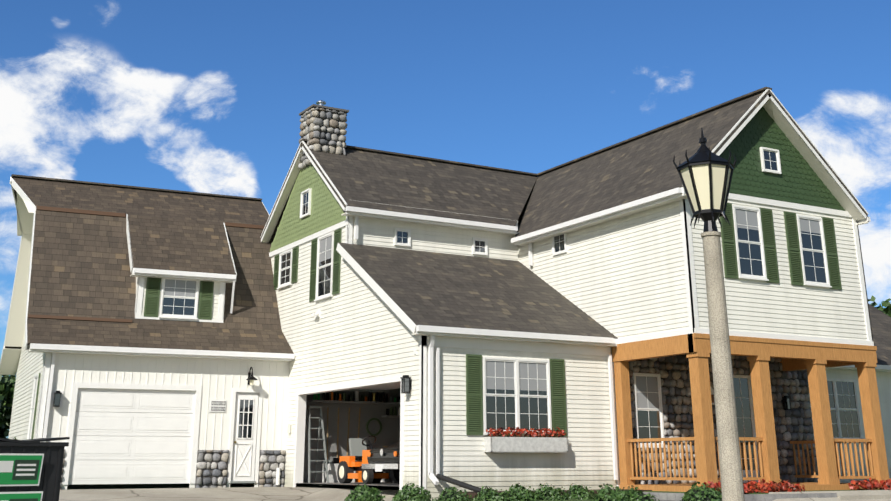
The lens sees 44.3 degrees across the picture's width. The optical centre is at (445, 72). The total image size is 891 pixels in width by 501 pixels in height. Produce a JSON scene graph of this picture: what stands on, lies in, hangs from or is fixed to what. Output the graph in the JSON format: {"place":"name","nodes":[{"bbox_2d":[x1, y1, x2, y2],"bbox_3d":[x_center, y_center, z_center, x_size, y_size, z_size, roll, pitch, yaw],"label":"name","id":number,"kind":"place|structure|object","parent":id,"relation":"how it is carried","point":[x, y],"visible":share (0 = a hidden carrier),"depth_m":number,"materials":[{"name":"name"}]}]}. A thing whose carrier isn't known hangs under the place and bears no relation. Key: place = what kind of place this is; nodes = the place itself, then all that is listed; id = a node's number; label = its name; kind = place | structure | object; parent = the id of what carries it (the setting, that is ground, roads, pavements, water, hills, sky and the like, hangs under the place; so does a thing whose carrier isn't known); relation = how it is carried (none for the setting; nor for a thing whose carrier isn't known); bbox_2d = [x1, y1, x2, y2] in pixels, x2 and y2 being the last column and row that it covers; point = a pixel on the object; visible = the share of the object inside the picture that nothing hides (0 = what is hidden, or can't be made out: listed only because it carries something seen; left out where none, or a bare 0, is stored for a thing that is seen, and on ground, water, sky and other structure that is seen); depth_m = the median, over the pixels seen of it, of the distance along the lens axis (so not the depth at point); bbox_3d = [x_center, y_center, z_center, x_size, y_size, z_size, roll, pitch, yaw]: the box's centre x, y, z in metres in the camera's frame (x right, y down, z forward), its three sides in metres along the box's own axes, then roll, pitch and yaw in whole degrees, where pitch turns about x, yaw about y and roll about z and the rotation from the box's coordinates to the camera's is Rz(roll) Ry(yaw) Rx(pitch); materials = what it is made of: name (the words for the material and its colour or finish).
{"place":"outdoors","nodes":[
{"label":"outdoors","id":0,"kind":"place"},
{"bbox_2d":[59,487,398,500],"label":"driveway","id":1,"kind":"structure","parent":0,"point":[256,494],"depth_m":25.92,"materials":[{"name":"concrete"}]},
{"bbox_2d":[0,437,69,500],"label":"dumpster","id":2,"kind":"object","parent":1,"relation":"on","point":[30,469],"visible":1,"depth_m":19.41,"materials":[{"name":"black plastic"}]},
{"bbox_2d":[0,0,890,438],"label":"sky","id":3,"kind":"structure","parent":0,"point":[202,96],"materials":[{"name":"blue"}]},
{"bbox_2d":[67,483,878,500],"bbox_3d":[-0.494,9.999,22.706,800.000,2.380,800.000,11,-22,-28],"label":"ground","id":4,"kind":"structure","parent":0,"point":[115,486],"depth_m":30.34,"materials":[{"name":"grey concrete"}]},
{"bbox_2d":[0,394,7,416],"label":"tree","id":5,"kind":"object","parent":4,"relation":"on","point":[3,408],"visible":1,"depth_m":41.50,"materials":[{"name":"green plant"}]},
{"bbox_2d":[0,423,9,438],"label":"tree","id":6,"kind":"object","parent":4,"relation":"on","point":[4,432],"visible":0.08,"depth_m":52.56,"materials":[{"name":"green plant"}]},
{"bbox_2d":[0,375,15,434],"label":"tree","id":7,"kind":"object","parent":4,"relation":"on","point":[7,385],"visible":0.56,"depth_m":45.27,"materials":[{"name":"green plant"}]},
{"bbox_2d":[8,331,288,489],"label":"garage walls","id":8,"kind":"structure","parent":4,"relation":"on","point":[218,378],"depth_m":29.20,"materials":[{"name":"white wood"}]},
{"bbox_2d":[5,346,21,348],"bbox_3d":[-10.899,9.554,36.179,7.030,0.070,1.208,9,-58,-24],"label":"garage roof","id":9,"kind":"object","parent":8,"relation":"attached to","point":[13,347],"depth_m":34.61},
{"bbox_2d":[0,174,269,374],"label":"roof trim","id":10,"kind":"structure","parent":8,"relation":"attached to","point":[17,327],"depth_m":34.09,"materials":[{"name":"white wood"}]},
{"bbox_2d":[12,177,268,225],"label":"garage roof","id":11,"kind":"structure","parent":8,"relation":"on","point":[70,195],"depth_m":33.26,"materials":[{"name":"brown"}]},
{"bbox_2d":[27,206,281,329],"bbox_3d":[-8.075,5.615,31.193,7.030,3.703,0.070,9,-49,-24],"label":"roof","id":12,"kind":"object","parent":8,"relation":"on","point":[80,265],"visible":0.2,"depth_m":30.64,"materials":[{"name":"brown tile"}]},
{"bbox_2d":[126,214,236,322],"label":"dormer trim","id":13,"kind":"structure","parent":12,"relation":"on","point":[179,295],"depth_m":30.36,"materials":[{"name":"white wood"}]},
{"bbox_2d":[27,318,293,353],"bbox_3d":[-7.503,7.111,29.374,7.030,0.070,1.208,9,15,-24],"label":"garage roof","id":14,"kind":"object","parent":8,"relation":"on","point":[75,332],"visible":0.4,"depth_m":29.23,"materials":[{"name":"brown tile"}]},
{"bbox_2d":[27,343,294,484],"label":"exterior trim","id":15,"kind":"structure","parent":8,"relation":"attached to","point":[109,442],"depth_m":28.28,"materials":[{"name":"white wood"}]},
{"bbox_2d":[60,450,285,489],"bbox_3d":[-9.041,11.571,31.627,6.534,1.209,8.547,9,-22,-24],"label":"stone veneer","id":16,"kind":"object","parent":8,"relation":"attached to","point":[211,468],"visible":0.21,"depth_m":28.74,"materials":[{"name":"grey stone"}]},
{"bbox_2d":[127,214,236,274],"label":"dormer roof","id":17,"kind":"structure","parent":8,"relation":"on","point":[162,243],"depth_m":31.45,"materials":[{"name":"brown tile"}]},
{"bbox_2d":[305,391,399,483],"bbox_3d":[-1.397,9.784,29.563,4.335,2.427,3.040,11,-22,-28],"label":"clutter","id":18,"kind":"object","parent":8,"relation":"in","point":[329,471],"visible":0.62,"depth_m":30.10,"materials":[{"name":"grey"}]},
{"bbox_2d":[337,435,396,483],"bbox_3d":[-1.910,9.879,27.971,1.084,1.154,1.780,11,-22,-28],"label":"lawn tractor","id":19,"kind":"object","parent":8,"relation":"in","point":[348,466],"visible":0.71,"depth_m":27.97,"materials":[{"name":"orange metal"}]},
{"bbox_2d":[362,440,399,483],"bbox_3d":[-0.022,9.148,26.130,3.525,1.272,1.840,11,-22,-28],"label":"vehicle","id":20,"kind":"object","parent":8,"relation":"in","point":[379,459],"visible":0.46,"depth_m":25.41,"materials":[{"name":"black paint"}]},
{"bbox_2d":[271,166,616,500],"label":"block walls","id":21,"kind":"structure","parent":4,"relation":"on","point":[357,330],"depth_m":25.93,"materials":[{"name":"beige wood"}]},
{"bbox_2d":[270,164,345,251],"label":"gable scallops","id":22,"kind":"object","parent":21,"relation":"attached to","point":[281,237],"visible":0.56,"depth_m":31.11,"materials":[{"name":"green wood"}]},
{"bbox_2d":[298,107,347,169],"bbox_3d":[-3.599,2.005,32.105,1.216,1.702,1.136,11,-22,-28],"label":"chimney stone","id":23,"kind":"object","parent":21,"relation":"on","point":[323,130],"visible":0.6,"depth_m":31.77,"materials":[{"name":"grey stone"}]},
{"bbox_2d":[299,100,348,115],"bbox_3d":[-3.597,1.036,32.454,1.150,0.400,1.060,11,-22,-28],"label":"chimney cap","id":24,"kind":"object","parent":23,"relation":"on","point":[320,103],"visible":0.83,"depth_m":32.09,"materials":[{"name":"grey metal"}]},
{"bbox_2d":[303,383,400,485],"bbox_3d":[-0.167,9.010,27.915,5.130,2.750,7.330,11,-22,-28],"label":"garage interior","id":25,"kind":"object","parent":21,"relation":"in","point":[389,435],"visible":0.15,"depth_m":30.48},
{"bbox_2d":[311,310,415,354],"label":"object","id":26,"kind":"structure","parent":21,"relation":"attached to","point":[317,314],"depth_m":29.10,"materials":[{"name":"white"}]},
{"bbox_2d":[260,142,537,239],"bbox_3d":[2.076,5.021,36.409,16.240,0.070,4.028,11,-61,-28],"label":"roof","id":27,"kind":"structure","parent":21,"relation":"on","point":[281,215],"depth_m":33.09,"materials":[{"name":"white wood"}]},
{"bbox_2d":[300,139,538,175],"bbox_3d":[-0.580,2.667,33.707,8.300,0.050,0.220,11,-22,-28],"label":"roof ridge cap","id":28,"kind":"object","parent":27,"relation":"on","point":[434,159],"visible":0.77,"depth_m":33.78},
{"bbox_2d":[400,375,411,393],"bbox_3d":[-0.865,6.900,24.230,0.212,0.387,0.176,11,-22,-28],"label":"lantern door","id":29,"kind":"structure","parent":21,"relation":"attached to","point":[406,384],"depth_m":24.19,"materials":[{"name":"black metal"}]},
{"bbox_2d":[273,188,567,435],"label":"windows","id":30,"kind":"structure","parent":21,"relation":"attached to","point":[528,394],"depth_m":25.27,"materials":[{"name":"white glass"}]},
{"bbox_2d":[260,141,619,500],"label":"house trim","id":31,"kind":"structure","parent":21,"relation":"attached to","point":[430,337],"depth_m":25.83,"materials":[{"name":"beige wood"}]},
{"bbox_2d":[338,242,617,338],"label":"shed roof","id":32,"kind":"structure","parent":21,"relation":"on","point":[437,289],"depth_m":27.13,"materials":[{"name":"tile"}]},
{"bbox_2d":[484,427,567,452],"bbox_3d":[1.837,8.231,24.583,2.108,0.563,0.318,11,-22,-28],"label":"window box","id":33,"kind":"object","parent":21,"relation":"attached to","point":[530,444],"depth_m":24.44,"materials":[{"name":"white wood"}]},
{"bbox_2d":[344,481,721,500],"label":"shrubs","id":34,"kind":"object","parent":4,"relation":"on","point":[365,492],"visible":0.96,"depth_m":21.02,"materials":[{"name":"green plant"}]},
{"bbox_2d":[460,489,890,500],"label":"mulch beds","id":35,"kind":"object","parent":4,"relation":"on","point":[848,497],"visible":0.21,"depth_m":23.02,"materials":[{"name":"soil"}]},
{"bbox_2d":[702,478,890,493],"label":"red flowers","id":36,"kind":"object","parent":35,"relation":"on","point":[784,486],"visible":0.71,"depth_m":23.24,"materials":[{"name":"red plant"}]},
{"bbox_2d":[701,231,744,500],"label":"concrete lamp post","id":37,"kind":"object","parent":4,"relation":"on","point":[732,487],"visible":0.92,"depth_m":8.98,"materials":[{"name":"beige concrete"}]},
{"bbox_2d":[643,492,836,500],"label":"walkway","id":38,"kind":"structure","parent":4,"relation":"on","point":[678,496],"depth_m":22.37,"materials":[{"name":"grey concrete"}]},
{"bbox_2d":[612,333,890,491],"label":"porch frame","id":39,"kind":"object","parent":4,"relation":"on","point":[815,359],"visible":0.92,"depth_m":25.40,"materials":[{"name":"brown wood"}]},
{"bbox_2d":[511,89,873,345],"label":"wing trim","id":40,"kind":"structure","parent":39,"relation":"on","point":[812,158],"depth_m":27.18,"materials":[{"name":"white wood"}]},
{"bbox_2d":[515,90,769,236],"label":"roof wing","id":41,"kind":"structure","parent":40,"relation":"on","point":[637,169],"depth_m":29.23,"materials":[{"name":"grey"}]},
{"bbox_2d":[537,87,771,175],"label":"roof ridge","id":42,"kind":"structure","parent":40,"relation":"on","point":[663,127],"depth_m":30.64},
{"bbox_2d":[768,90,867,215],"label":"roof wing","id":43,"kind":"structure","parent":40,"relation":"on","point":[817,152],"depth_m":27.65,"materials":[{"name":"white wood"}]},
{"bbox_2d":[768,490,890,500],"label":"front walkway","id":44,"kind":"structure","parent":4,"relation":"on","point":[866,492],"depth_m":22.85,"materials":[{"name":"concrete"}]},
{"bbox_2d":[809,365,890,482],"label":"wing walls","id":45,"kind":"structure","parent":4,"relation":"on","point":[845,403],"depth_m":30.78,"materials":[{"name":"beige wood"}]},
{"bbox_2d":[868,303,890,364],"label":"roof","id":46,"kind":"structure","parent":45,"relation":"on","point":[881,326],"depth_m":34.17,"materials":[{"name":"grey tile"}]},
{"bbox_2d":[868,296,890,316],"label":"tree","id":47,"kind":"object","parent":4,"relation":"on","point":[879,307],"depth_m":45.82,"materials":[{"name":"green plant"}]},
{"bbox_2d":[875,298,890,313],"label":"tree","id":48,"kind":"object","parent":4,"relation":"on","point":[886,305],"depth_m":52.98,"materials":[{"name":"green plant"}]},
{"bbox_2d":[518,108,867,340],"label":"wing walls","id":49,"kind":"structure","parent":0,"point":[621,277],"depth_m":26.53,"materials":[{"name":"white wood"}]},
{"bbox_2d":[720,147,841,289],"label":"wing windows","id":50,"kind":"structure","parent":49,"relation":"attached to","point":[748,243],"depth_m":26.52,"materials":[{"name":"green wood"}]},
{"bbox_2d":[719,106,845,210],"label":"wing gable scallops","id":51,"kind":"object","parent":49,"relation":"attached to","point":[785,157],"visible":0.79,"depth_m":27.32,"materials":[{"name":"green wood"}]},
{"bbox_2d":[673,128,736,231],"bbox_3d":[2.283,0.939,9.593,0.544,0.950,0.544,11,-22,-28],"label":"lamp post lantern","id":52,"kind":"object","parent":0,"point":[705,173],"visible":1,"depth_m":9.44,"materials":[{"name":"black metal"}]},
{"bbox_2d":[617,354,818,483],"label":"stone wall","id":53,"kind":"structure","parent":0,"point":[794,423],"depth_m":27.66,"materials":[{"name":"grey stone"}]},
{"bbox_2d":[632,373,790,482],"bbox_3d":[6.812,8.896,27.449,5.099,2.620,0.267,11,-22,-28],"label":"window","id":54,"kind":"structure","parent":53,"relation":"attached to","point":[648,410],"depth_m":26.96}
]}

